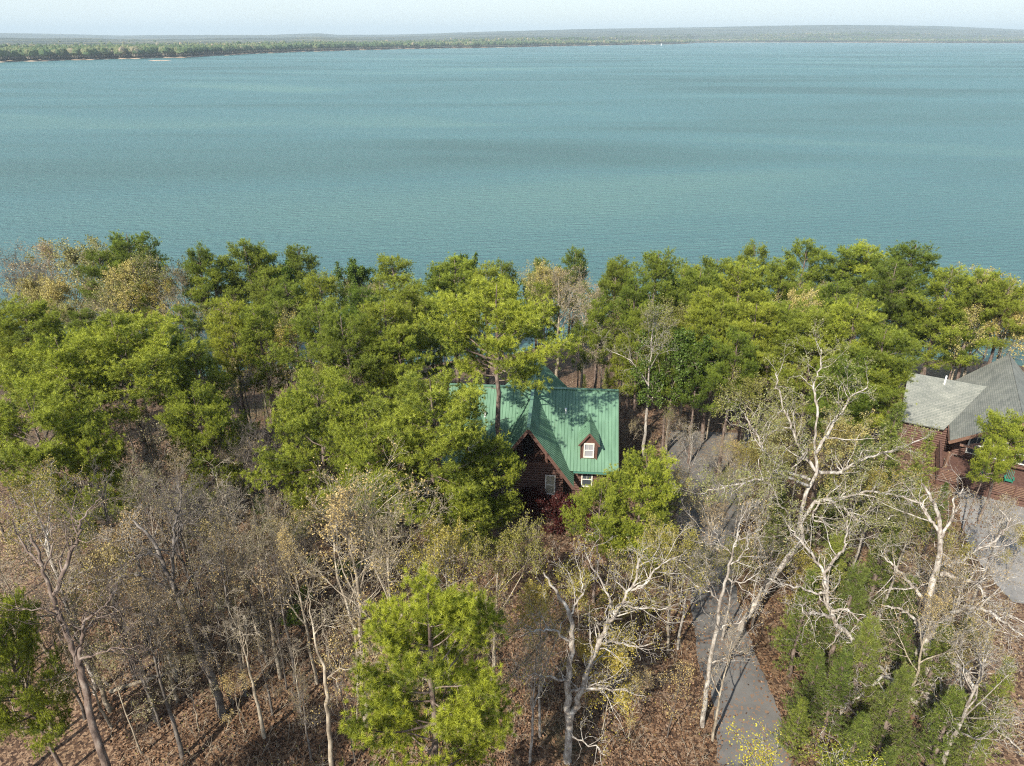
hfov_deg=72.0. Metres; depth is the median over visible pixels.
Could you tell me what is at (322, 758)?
undergrowth
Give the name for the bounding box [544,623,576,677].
sapling
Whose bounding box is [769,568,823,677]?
pine tree
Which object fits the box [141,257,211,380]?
leafing tree
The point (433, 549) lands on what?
bare tree
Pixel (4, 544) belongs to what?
sapling
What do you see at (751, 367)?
pine tree
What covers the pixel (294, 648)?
sapling
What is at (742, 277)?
pine tree
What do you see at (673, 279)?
leafing tree
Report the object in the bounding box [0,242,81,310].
leafing tree
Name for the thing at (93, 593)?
sapling
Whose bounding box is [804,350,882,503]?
pine tree
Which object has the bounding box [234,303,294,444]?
pine tree
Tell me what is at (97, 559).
sapling
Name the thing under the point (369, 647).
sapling
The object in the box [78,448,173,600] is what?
sapling
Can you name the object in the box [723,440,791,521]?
bare tree
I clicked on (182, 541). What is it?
bare tree
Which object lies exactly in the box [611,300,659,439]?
pine tree
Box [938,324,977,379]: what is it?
pine tree
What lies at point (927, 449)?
pine tree
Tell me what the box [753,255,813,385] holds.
pine tree
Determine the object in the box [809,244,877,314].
pine tree
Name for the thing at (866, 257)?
pine tree
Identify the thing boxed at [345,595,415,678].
sapling
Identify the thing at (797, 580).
sapling
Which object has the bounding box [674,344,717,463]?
pine tree
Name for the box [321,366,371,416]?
bare tree
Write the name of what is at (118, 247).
pine tree
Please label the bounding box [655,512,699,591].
bare tree
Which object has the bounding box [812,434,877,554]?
pine tree
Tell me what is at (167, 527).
sapling
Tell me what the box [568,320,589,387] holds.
pine tree
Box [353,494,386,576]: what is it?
sapling
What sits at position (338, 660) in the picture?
sapling
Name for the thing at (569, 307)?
pine tree
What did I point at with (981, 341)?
pine tree
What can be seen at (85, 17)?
sky
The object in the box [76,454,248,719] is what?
bare tree
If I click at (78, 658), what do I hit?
bare tree
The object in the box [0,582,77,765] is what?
pine tree
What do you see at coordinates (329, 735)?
slender tree
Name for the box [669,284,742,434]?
pine tree
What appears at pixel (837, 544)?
pine tree
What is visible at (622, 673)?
sapling
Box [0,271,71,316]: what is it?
leafing tree
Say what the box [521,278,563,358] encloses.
pine tree
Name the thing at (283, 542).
bare tree
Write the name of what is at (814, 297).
pine tree
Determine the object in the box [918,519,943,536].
sapling
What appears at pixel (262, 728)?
sapling
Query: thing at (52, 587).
sapling
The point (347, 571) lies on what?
green shrub
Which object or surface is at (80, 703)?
sapling
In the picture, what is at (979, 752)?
pine tree
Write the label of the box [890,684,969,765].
pine tree
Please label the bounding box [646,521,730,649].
bare tree
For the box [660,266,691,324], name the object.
pine tree
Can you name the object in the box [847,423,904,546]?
pine tree
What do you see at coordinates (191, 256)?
pine tree
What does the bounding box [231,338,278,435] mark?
bare tree
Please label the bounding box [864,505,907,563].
sapling
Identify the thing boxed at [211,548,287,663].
sapling
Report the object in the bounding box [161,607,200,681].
sapling
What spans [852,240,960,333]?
pine tree
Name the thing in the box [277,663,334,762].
sapling
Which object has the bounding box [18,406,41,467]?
sapling
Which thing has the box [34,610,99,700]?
sapling
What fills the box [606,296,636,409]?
leafing tree
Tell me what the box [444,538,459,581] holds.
sapling
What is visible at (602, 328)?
leafing tree
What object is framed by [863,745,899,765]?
pine tree
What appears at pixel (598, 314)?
pine tree
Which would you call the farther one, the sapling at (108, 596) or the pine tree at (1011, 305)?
the pine tree at (1011, 305)
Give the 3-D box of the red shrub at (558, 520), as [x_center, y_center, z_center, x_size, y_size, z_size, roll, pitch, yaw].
[5.044,11.429,59.773,4.839,3.874,3.899,13,29,25]
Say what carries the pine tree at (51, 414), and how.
on the ground
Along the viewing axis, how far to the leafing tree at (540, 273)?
91.96 m
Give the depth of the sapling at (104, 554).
39.98 m
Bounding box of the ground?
[0,343,1023,765]
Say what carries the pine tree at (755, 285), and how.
on the ground
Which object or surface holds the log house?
on the ground
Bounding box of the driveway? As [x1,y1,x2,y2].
[667,430,794,765]
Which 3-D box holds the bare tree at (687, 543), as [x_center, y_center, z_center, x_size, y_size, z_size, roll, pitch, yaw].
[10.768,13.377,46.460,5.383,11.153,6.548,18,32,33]
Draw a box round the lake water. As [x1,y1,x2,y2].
[0,41,1023,385]
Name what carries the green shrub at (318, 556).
on the ground
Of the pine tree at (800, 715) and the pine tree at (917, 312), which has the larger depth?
the pine tree at (917, 312)
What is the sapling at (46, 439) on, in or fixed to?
on the ground
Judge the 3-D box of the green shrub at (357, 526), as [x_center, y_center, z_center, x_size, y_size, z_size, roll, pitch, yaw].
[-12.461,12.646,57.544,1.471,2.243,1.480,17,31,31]
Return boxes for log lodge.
[897,354,1023,506]
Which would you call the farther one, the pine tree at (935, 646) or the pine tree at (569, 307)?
the pine tree at (569, 307)
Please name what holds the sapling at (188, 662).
on the ground
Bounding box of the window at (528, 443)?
[523,433,533,453]
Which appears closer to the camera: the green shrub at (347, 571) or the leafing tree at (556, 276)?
the green shrub at (347, 571)
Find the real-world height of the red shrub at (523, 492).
3.822 m
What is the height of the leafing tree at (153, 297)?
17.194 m
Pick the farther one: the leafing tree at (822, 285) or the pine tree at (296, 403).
the leafing tree at (822, 285)
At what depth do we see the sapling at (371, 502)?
54.90 m
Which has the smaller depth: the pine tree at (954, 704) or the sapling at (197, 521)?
the pine tree at (954, 704)
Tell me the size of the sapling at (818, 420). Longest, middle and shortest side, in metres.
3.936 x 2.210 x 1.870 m
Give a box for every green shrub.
[218,595,237,615]
[242,486,253,497]
[251,493,274,515]
[276,602,302,632]
[292,584,313,604]
[301,554,319,567]
[332,559,363,579]
[348,525,365,546]
[362,530,383,549]
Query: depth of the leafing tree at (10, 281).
112.40 m
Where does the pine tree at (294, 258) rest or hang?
on the ground
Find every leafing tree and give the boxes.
[0,237,87,321]
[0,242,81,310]
[0,264,45,304]
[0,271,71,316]
[14,256,69,318]
[18,266,98,328]
[21,236,138,327]
[75,277,110,334]
[77,234,175,318]
[89,242,193,319]
[89,255,162,332]
[117,275,199,339]
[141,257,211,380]
[187,282,243,372]
[218,282,252,333]
[228,325,288,427]
[261,258,306,368]
[264,297,303,380]
[325,275,365,344]
[333,256,379,316]
[344,280,394,299]
[395,294,439,381]
[440,251,478,358]
[517,259,571,363]
[522,265,603,376]
[553,276,609,387]
[585,323,628,388]
[593,293,681,457]
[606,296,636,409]
[627,323,716,453]
[642,272,692,341]
[651,284,704,386]
[656,293,716,423]
[691,324,742,438]
[722,716,786,765]
[740,344,782,449]
[745,331,810,443]
[760,287,824,363]
[780,345,820,443]
[795,718,885,765]
[796,279,857,313]
[940,261,1023,376]
[947,287,1016,379]
[961,283,1023,368]
[980,289,1023,368]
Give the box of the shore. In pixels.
[0,42,989,61]
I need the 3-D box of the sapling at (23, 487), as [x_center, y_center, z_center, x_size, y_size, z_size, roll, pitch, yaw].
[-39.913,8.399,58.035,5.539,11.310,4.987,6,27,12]
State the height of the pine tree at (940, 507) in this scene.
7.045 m
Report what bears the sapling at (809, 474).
on the ground
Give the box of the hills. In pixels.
[0,25,1023,58]
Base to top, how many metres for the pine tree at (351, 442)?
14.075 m
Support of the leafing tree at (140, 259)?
on the ground
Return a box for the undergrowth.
[0,362,1023,765]
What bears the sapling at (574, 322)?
on the ground
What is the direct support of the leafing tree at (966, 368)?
on the ground
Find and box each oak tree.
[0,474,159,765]
[492,521,713,765]
[670,316,951,630]
[744,452,1023,757]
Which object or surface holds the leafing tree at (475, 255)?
on the ground
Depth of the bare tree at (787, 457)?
55.24 m
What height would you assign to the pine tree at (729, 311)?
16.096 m
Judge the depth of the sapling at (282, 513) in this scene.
48.70 m
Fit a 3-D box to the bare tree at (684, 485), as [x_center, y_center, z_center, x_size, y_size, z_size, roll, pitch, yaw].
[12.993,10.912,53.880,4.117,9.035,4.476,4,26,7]
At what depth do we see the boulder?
62.58 m
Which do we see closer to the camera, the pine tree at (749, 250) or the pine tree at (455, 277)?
the pine tree at (455, 277)
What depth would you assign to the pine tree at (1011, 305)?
75.22 m
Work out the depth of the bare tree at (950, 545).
42.60 m
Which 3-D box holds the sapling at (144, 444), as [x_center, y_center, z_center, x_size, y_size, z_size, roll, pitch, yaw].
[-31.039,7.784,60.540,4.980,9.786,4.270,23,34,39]
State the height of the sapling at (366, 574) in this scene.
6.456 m
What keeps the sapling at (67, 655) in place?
on the ground
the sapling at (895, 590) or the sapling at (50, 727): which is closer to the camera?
the sapling at (50, 727)
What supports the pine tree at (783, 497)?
on the ground
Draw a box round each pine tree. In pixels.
[0,291,78,431]
[0,295,87,420]
[0,322,133,524]
[0,375,115,574]
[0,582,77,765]
[24,405,149,557]
[33,305,204,512]
[59,307,99,351]
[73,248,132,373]
[96,229,172,325]
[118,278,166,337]
[144,323,212,452]
[145,375,265,517]
[159,342,236,482]
[167,303,204,370]
[178,240,223,376]
[183,251,248,370]
[200,320,239,393]
[202,294,266,439]
[215,237,275,355]
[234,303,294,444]
[238,362,381,546]
[242,248,288,368]
[243,273,289,383]
[260,275,317,360]
[265,298,368,402]
[272,243,335,363]
[289,270,356,345]
[306,308,389,418]
[317,411,413,575]
[337,283,390,413]
[338,561,523,765]
[347,361,510,560]
[350,296,430,403]
[364,253,426,315]
[371,276,438,422]
[374,324,436,467]
[408,301,459,423]
[413,274,581,496]
[418,266,459,385]
[419,251,493,382]
[424,463,520,564]
[458,259,516,383]
[462,432,525,542]
[483,257,523,368]
[519,273,550,352]
[520,257,564,350]
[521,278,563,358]
[555,266,585,341]
[556,244,590,354]
[559,475,632,603]
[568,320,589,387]
[576,297,620,387]
[578,287,615,387]
[579,440,685,586]
[595,257,635,380]
[597,254,635,341]
[606,334,633,391]
[607,274,667,418]
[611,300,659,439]
[613,279,640,385]
[624,246,686,395]
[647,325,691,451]
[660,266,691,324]
[665,264,736,397]
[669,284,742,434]
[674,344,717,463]
[679,263,702,279]
[683,254,743,300]
[692,293,748,440]
[706,324,763,479]
[710,290,747,392]
[714,256,773,395]
[716,298,791,453]
[728,238,770,298]
[735,280,766,384]
[748,296,820,442]
[751,489,790,579]
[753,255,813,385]
[762,305,855,469]
[767,529,852,673]
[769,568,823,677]
[773,696,812,765]
[774,237,826,293]
[776,277,810,303]
[781,648,827,739]
[790,560,872,679]
[791,474,839,549]
[797,293,913,470]
[802,341,917,491]
[804,281,839,381]
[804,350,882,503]
[805,646,855,754]
[806,277,862,337]
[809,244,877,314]
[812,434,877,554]
[816,613,895,734]
[816,711,873,765]
[832,238,898,340]
[835,321,928,477]
[842,661,921,765]
[845,517,903,619]
[847,401,916,541]
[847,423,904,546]
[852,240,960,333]
[852,256,926,344]
[858,572,920,686]
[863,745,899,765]
[866,289,932,359]
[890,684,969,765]
[895,264,984,374]
[895,433,939,516]
[895,465,923,537]
[902,620,959,727]
[904,294,959,374]
[915,482,951,553]
[937,265,1006,379]
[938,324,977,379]
[946,719,992,765]
[951,654,1021,764]
[958,437,1013,539]
[968,273,1023,364]
[974,408,1023,523]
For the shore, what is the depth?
2398.34 m
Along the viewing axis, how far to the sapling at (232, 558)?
43.83 m
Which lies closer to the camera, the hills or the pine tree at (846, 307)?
the pine tree at (846, 307)
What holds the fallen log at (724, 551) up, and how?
on the ground
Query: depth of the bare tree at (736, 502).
54.38 m
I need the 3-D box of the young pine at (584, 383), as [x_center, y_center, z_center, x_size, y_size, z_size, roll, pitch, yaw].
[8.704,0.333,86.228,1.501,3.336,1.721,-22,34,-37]
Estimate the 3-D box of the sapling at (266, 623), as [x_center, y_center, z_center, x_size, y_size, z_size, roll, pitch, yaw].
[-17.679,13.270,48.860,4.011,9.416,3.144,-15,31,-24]
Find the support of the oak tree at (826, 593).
on the ground
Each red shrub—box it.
[515,484,541,503]
[521,485,575,522]
[541,496,592,534]
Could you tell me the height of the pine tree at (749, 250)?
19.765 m
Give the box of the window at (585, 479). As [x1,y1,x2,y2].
[581,474,592,486]
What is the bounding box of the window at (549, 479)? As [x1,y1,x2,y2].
[545,475,555,494]
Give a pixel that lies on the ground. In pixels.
(76, 747)
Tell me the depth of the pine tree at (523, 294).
103.96 m
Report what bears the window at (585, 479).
in the log house
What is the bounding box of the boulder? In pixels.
[748,498,762,511]
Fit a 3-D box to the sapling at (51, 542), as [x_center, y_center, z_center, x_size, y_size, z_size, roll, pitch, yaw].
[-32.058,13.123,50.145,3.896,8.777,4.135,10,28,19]
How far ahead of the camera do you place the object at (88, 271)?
101.57 m
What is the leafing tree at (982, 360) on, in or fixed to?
on the ground
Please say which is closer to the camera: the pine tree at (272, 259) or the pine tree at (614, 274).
the pine tree at (614, 274)
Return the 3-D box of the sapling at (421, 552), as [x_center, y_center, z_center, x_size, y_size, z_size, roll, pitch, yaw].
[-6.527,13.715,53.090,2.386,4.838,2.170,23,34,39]
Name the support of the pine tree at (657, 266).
on the ground
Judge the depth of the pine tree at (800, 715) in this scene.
40.42 m
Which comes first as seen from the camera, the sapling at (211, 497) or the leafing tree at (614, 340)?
the sapling at (211, 497)
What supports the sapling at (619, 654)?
on the ground
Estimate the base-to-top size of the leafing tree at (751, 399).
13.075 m
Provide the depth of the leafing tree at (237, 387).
76.79 m
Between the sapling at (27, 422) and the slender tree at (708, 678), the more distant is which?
the sapling at (27, 422)
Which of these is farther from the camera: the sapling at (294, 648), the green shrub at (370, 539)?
the green shrub at (370, 539)
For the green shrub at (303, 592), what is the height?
2.099 m
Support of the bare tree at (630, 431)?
on the ground
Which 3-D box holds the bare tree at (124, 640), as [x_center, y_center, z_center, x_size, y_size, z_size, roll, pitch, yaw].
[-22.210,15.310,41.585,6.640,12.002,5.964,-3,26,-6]
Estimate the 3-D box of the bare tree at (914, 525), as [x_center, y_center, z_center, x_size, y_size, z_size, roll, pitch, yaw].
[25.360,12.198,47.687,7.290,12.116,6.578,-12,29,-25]
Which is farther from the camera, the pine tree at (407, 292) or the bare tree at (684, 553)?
the pine tree at (407, 292)
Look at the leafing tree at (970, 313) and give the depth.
77.44 m
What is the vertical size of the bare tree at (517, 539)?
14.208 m
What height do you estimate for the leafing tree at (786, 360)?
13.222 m
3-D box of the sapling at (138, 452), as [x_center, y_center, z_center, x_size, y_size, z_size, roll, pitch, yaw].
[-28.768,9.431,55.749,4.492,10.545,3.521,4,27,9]
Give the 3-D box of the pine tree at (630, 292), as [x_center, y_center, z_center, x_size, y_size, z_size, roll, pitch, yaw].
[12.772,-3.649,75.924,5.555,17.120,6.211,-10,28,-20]
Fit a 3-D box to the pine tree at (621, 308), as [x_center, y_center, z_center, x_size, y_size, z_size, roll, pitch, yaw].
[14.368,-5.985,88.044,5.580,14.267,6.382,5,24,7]
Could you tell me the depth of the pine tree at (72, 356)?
55.16 m
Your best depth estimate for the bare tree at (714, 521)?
50.58 m
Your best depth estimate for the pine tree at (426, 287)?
81.42 m
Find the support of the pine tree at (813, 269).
on the ground
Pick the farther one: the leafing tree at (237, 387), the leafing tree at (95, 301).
the leafing tree at (95, 301)
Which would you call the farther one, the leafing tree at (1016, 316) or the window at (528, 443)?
the leafing tree at (1016, 316)
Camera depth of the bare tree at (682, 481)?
55.91 m
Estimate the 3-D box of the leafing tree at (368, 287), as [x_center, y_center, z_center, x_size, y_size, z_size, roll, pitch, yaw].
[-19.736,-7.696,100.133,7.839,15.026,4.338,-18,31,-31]
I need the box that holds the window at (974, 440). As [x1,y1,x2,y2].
[965,437,984,453]
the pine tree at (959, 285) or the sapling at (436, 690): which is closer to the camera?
the sapling at (436, 690)
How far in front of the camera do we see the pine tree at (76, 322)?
87.15 m
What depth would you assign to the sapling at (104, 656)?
38.39 m
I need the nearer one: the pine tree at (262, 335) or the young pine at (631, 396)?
the pine tree at (262, 335)
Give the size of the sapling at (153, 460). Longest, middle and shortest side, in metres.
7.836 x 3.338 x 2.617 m
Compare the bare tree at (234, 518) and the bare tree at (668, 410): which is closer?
the bare tree at (234, 518)
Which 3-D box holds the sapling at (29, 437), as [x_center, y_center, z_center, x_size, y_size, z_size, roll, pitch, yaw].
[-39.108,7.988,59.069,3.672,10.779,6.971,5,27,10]
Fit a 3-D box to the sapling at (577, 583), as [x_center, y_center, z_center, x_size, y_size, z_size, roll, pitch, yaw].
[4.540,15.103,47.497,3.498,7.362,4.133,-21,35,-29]
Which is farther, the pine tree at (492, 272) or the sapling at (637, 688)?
the pine tree at (492, 272)
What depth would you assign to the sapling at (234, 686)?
40.91 m
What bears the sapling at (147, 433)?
on the ground
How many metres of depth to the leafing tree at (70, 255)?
108.62 m
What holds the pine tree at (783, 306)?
on the ground
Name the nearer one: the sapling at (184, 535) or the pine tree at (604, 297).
the sapling at (184, 535)
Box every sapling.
[0,422,51,537]
[0,471,6,541]
[0,473,31,557]
[0,498,21,637]
[0,502,95,660]
[0,512,65,673]
[0,556,64,680]
[0,626,58,737]
[0,628,48,735]
[3,427,60,520]
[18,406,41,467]
[26,417,69,491]
[26,519,88,617]
[26,575,76,662]
[32,538,174,688]
[33,567,89,646]
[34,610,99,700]
[37,611,96,719]
[42,620,124,728]
[43,619,158,755]
[54,518,149,679]
[54,550,122,641]
[73,521,175,656]
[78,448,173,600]
[78,556,135,646]
[86,415,175,522]
[101,576,220,758]
[105,383,136,453]
[108,531,196,702]
[111,393,168,487]
[113,623,166,727]
[119,361,152,430]
[123,449,168,551]
[123,468,200,581]
[126,422,170,511]
[126,565,189,675]
[128,516,164,623]
[132,411,204,529]
[133,432,170,503]
[133,441,171,531]
[140,437,200,550]
[146,648,219,732]
[148,483,229,608]
[151,491,195,575]
[154,492,206,580]
[154,572,239,705]
[157,499,242,623]
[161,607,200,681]
[166,476,220,576]
[172,462,242,579]
[194,553,240,653]
[198,588,285,738]
[203,518,285,667]
[206,443,248,522]
[210,477,251,546]
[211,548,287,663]
[215,426,259,524]
[218,517,278,626]
[219,662,258,732]
[221,622,291,715]
[229,433,294,538]
[234,554,325,689]
[242,506,319,620]
[245,367,283,436]
[246,486,317,606]
[255,496,283,548]
[270,369,286,396]
[275,627,308,712]
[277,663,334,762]
[298,495,333,573]
[307,601,386,721]
[307,632,378,762]
[328,573,384,695]
[333,505,364,574]
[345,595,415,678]
[346,550,381,615]
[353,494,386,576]
[354,631,433,759]
[355,545,406,615]
[357,446,398,532]
[404,684,444,729]
[411,543,433,564]
[412,624,447,707]
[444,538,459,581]
[477,586,514,714]
[524,300,560,344]
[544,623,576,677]
[551,556,611,637]
[560,307,573,359]
[562,632,605,702]
[568,316,583,333]
[581,626,644,734]
[587,544,632,627]
[599,647,637,702]
[609,597,638,647]
[614,557,660,629]
[614,663,662,736]
[642,358,671,407]
[658,660,712,737]
[767,434,800,489]
[776,539,825,617]
[779,539,812,591]
[791,564,820,598]
[802,460,825,487]
[807,413,824,446]
[810,414,825,445]
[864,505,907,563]
[872,659,888,685]
[881,584,906,621]
[887,548,907,569]
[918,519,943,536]
[931,604,956,639]
[937,685,990,738]
[943,642,975,687]
[949,615,993,680]
[993,520,1023,576]
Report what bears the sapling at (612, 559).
on the ground
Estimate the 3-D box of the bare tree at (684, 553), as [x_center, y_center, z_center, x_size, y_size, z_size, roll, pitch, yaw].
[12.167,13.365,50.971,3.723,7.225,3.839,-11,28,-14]
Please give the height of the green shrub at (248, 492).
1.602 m
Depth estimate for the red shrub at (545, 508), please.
60.55 m
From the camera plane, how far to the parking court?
59.20 m
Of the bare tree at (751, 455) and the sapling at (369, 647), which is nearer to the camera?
the sapling at (369, 647)
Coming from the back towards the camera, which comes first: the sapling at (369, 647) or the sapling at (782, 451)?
the sapling at (782, 451)
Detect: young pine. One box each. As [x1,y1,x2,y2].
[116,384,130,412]
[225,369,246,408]
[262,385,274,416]
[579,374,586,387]
[601,367,613,388]
[629,364,644,397]
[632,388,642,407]
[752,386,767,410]
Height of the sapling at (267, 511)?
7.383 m
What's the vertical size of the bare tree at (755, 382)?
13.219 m
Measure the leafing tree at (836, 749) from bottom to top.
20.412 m
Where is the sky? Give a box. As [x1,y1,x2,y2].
[0,0,1023,34]
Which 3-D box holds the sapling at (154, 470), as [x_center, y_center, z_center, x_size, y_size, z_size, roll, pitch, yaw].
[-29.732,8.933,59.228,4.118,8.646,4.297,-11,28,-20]
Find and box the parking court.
[956,485,1023,603]
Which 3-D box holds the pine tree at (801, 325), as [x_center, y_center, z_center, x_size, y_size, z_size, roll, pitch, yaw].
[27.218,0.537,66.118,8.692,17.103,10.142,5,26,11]
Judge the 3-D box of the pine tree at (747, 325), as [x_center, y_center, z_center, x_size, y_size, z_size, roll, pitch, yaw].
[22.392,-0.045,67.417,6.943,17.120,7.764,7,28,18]
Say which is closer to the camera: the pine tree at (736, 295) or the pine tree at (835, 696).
the pine tree at (835, 696)
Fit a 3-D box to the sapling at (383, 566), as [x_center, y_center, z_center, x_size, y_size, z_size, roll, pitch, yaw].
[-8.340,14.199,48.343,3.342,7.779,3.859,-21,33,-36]
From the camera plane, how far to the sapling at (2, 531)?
60.14 m
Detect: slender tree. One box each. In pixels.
[289,590,390,765]
[654,493,790,727]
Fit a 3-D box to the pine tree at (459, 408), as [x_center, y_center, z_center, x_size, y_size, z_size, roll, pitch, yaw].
[-6.450,6.949,53.275,13.030,17.114,13.243,3,26,7]
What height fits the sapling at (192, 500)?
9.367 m
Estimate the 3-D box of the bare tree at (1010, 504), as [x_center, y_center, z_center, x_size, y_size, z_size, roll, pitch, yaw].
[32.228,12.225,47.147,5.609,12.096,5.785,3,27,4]
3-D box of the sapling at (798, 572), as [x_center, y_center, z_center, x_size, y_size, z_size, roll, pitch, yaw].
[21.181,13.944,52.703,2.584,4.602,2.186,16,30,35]
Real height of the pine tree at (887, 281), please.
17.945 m
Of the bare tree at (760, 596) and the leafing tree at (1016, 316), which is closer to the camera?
the bare tree at (760, 596)
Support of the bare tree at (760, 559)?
on the ground
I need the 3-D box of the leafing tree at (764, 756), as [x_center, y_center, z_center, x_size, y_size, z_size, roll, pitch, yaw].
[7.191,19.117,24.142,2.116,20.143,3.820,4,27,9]
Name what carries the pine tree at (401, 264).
on the ground
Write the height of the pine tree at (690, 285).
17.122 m
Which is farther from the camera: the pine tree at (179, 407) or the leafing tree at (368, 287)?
the leafing tree at (368, 287)
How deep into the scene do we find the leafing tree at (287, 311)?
82.76 m
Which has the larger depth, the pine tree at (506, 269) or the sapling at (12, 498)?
the pine tree at (506, 269)
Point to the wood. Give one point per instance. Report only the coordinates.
(39, 50)
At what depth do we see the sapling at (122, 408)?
70.60 m
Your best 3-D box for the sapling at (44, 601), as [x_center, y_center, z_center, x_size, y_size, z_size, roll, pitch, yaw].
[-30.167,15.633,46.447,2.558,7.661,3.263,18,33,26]
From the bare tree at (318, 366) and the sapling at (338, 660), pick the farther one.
the bare tree at (318, 366)
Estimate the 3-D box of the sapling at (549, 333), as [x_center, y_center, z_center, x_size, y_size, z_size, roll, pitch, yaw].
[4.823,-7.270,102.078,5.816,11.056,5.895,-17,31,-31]
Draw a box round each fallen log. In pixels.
[109,667,185,693]
[711,545,750,564]
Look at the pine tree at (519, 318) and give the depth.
55.33 m
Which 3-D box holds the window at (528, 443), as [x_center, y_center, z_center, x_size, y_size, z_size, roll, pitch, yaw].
[1.465,5.355,62.502,0.950,2.100,0.060,2,26,4]
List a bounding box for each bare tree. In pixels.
[0,453,143,694]
[9,452,183,653]
[17,541,113,712]
[48,299,97,329]
[53,550,189,722]
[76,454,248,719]
[83,495,206,681]
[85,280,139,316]
[110,469,240,658]
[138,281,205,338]
[165,456,298,652]
[174,501,285,696]
[186,487,313,679]
[193,295,237,362]
[209,414,281,513]
[214,360,278,472]
[214,517,316,683]
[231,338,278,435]
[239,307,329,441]
[241,494,331,684]
[286,356,359,443]
[289,430,443,726]
[307,469,483,687]
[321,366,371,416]
[382,512,512,697]
[438,509,552,695]
[489,611,564,763]
[505,577,574,737]
[619,418,643,449]
[628,508,728,653]
[635,542,709,630]
[641,467,695,524]
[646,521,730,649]
[647,405,682,475]
[651,384,686,448]
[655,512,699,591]
[660,518,706,602]
[661,464,702,565]
[664,449,699,521]
[666,421,713,518]
[689,464,745,556]
[689,486,732,587]
[692,527,778,639]
[697,615,758,741]
[702,423,751,519]
[709,362,823,499]
[712,437,771,535]
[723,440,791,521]
[723,492,782,570]
[730,446,815,541]
[731,466,808,556]
[738,404,808,515]
[739,527,783,602]
[743,529,816,629]
[809,406,889,540]
[820,461,939,580]
[862,494,950,618]
[865,370,903,466]
[873,553,996,717]
[882,522,980,666]
[897,528,1022,661]
[914,595,1023,764]
[959,491,1023,632]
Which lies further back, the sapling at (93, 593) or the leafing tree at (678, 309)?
the leafing tree at (678, 309)
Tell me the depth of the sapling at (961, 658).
43.55 m
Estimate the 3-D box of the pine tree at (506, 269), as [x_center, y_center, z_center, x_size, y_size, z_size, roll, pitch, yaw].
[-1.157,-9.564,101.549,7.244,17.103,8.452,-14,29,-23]
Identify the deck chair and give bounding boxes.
[1003,469,1014,482]
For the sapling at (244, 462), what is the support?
on the ground
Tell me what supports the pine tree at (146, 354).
on the ground
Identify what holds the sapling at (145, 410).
on the ground
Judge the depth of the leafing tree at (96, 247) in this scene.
106.65 m
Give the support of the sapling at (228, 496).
on the ground
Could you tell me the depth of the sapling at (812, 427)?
69.92 m
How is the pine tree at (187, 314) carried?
on the ground
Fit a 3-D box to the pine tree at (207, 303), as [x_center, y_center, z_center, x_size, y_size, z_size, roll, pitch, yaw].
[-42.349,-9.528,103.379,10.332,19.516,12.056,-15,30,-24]
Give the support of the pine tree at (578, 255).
on the ground
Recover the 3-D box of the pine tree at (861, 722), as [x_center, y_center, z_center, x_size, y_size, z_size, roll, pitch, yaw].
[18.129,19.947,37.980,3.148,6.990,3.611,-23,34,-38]
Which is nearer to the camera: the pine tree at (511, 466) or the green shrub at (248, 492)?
the pine tree at (511, 466)
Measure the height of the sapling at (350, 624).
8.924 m
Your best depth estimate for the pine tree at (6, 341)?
64.20 m
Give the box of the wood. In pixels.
[0,28,1023,58]
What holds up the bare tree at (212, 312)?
on the ground
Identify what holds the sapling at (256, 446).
on the ground
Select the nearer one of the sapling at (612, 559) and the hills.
the sapling at (612, 559)
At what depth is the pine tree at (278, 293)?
82.25 m
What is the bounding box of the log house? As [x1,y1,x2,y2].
[440,358,634,506]
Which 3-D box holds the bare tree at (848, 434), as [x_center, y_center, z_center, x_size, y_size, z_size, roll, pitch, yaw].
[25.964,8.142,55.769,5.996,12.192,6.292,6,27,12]
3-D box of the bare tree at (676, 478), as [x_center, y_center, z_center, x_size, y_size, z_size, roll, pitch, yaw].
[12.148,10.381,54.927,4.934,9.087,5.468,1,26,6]
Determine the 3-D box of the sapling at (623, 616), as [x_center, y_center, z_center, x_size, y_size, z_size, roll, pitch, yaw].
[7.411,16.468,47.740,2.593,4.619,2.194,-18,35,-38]
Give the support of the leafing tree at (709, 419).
on the ground
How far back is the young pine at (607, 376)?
85.17 m
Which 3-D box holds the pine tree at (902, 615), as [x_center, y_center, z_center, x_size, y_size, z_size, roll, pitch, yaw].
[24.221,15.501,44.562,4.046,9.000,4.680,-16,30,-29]
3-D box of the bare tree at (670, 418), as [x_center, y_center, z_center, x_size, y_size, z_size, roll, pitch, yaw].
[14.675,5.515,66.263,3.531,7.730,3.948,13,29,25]
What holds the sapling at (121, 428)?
on the ground
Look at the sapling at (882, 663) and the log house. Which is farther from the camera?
the log house
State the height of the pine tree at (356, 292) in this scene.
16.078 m

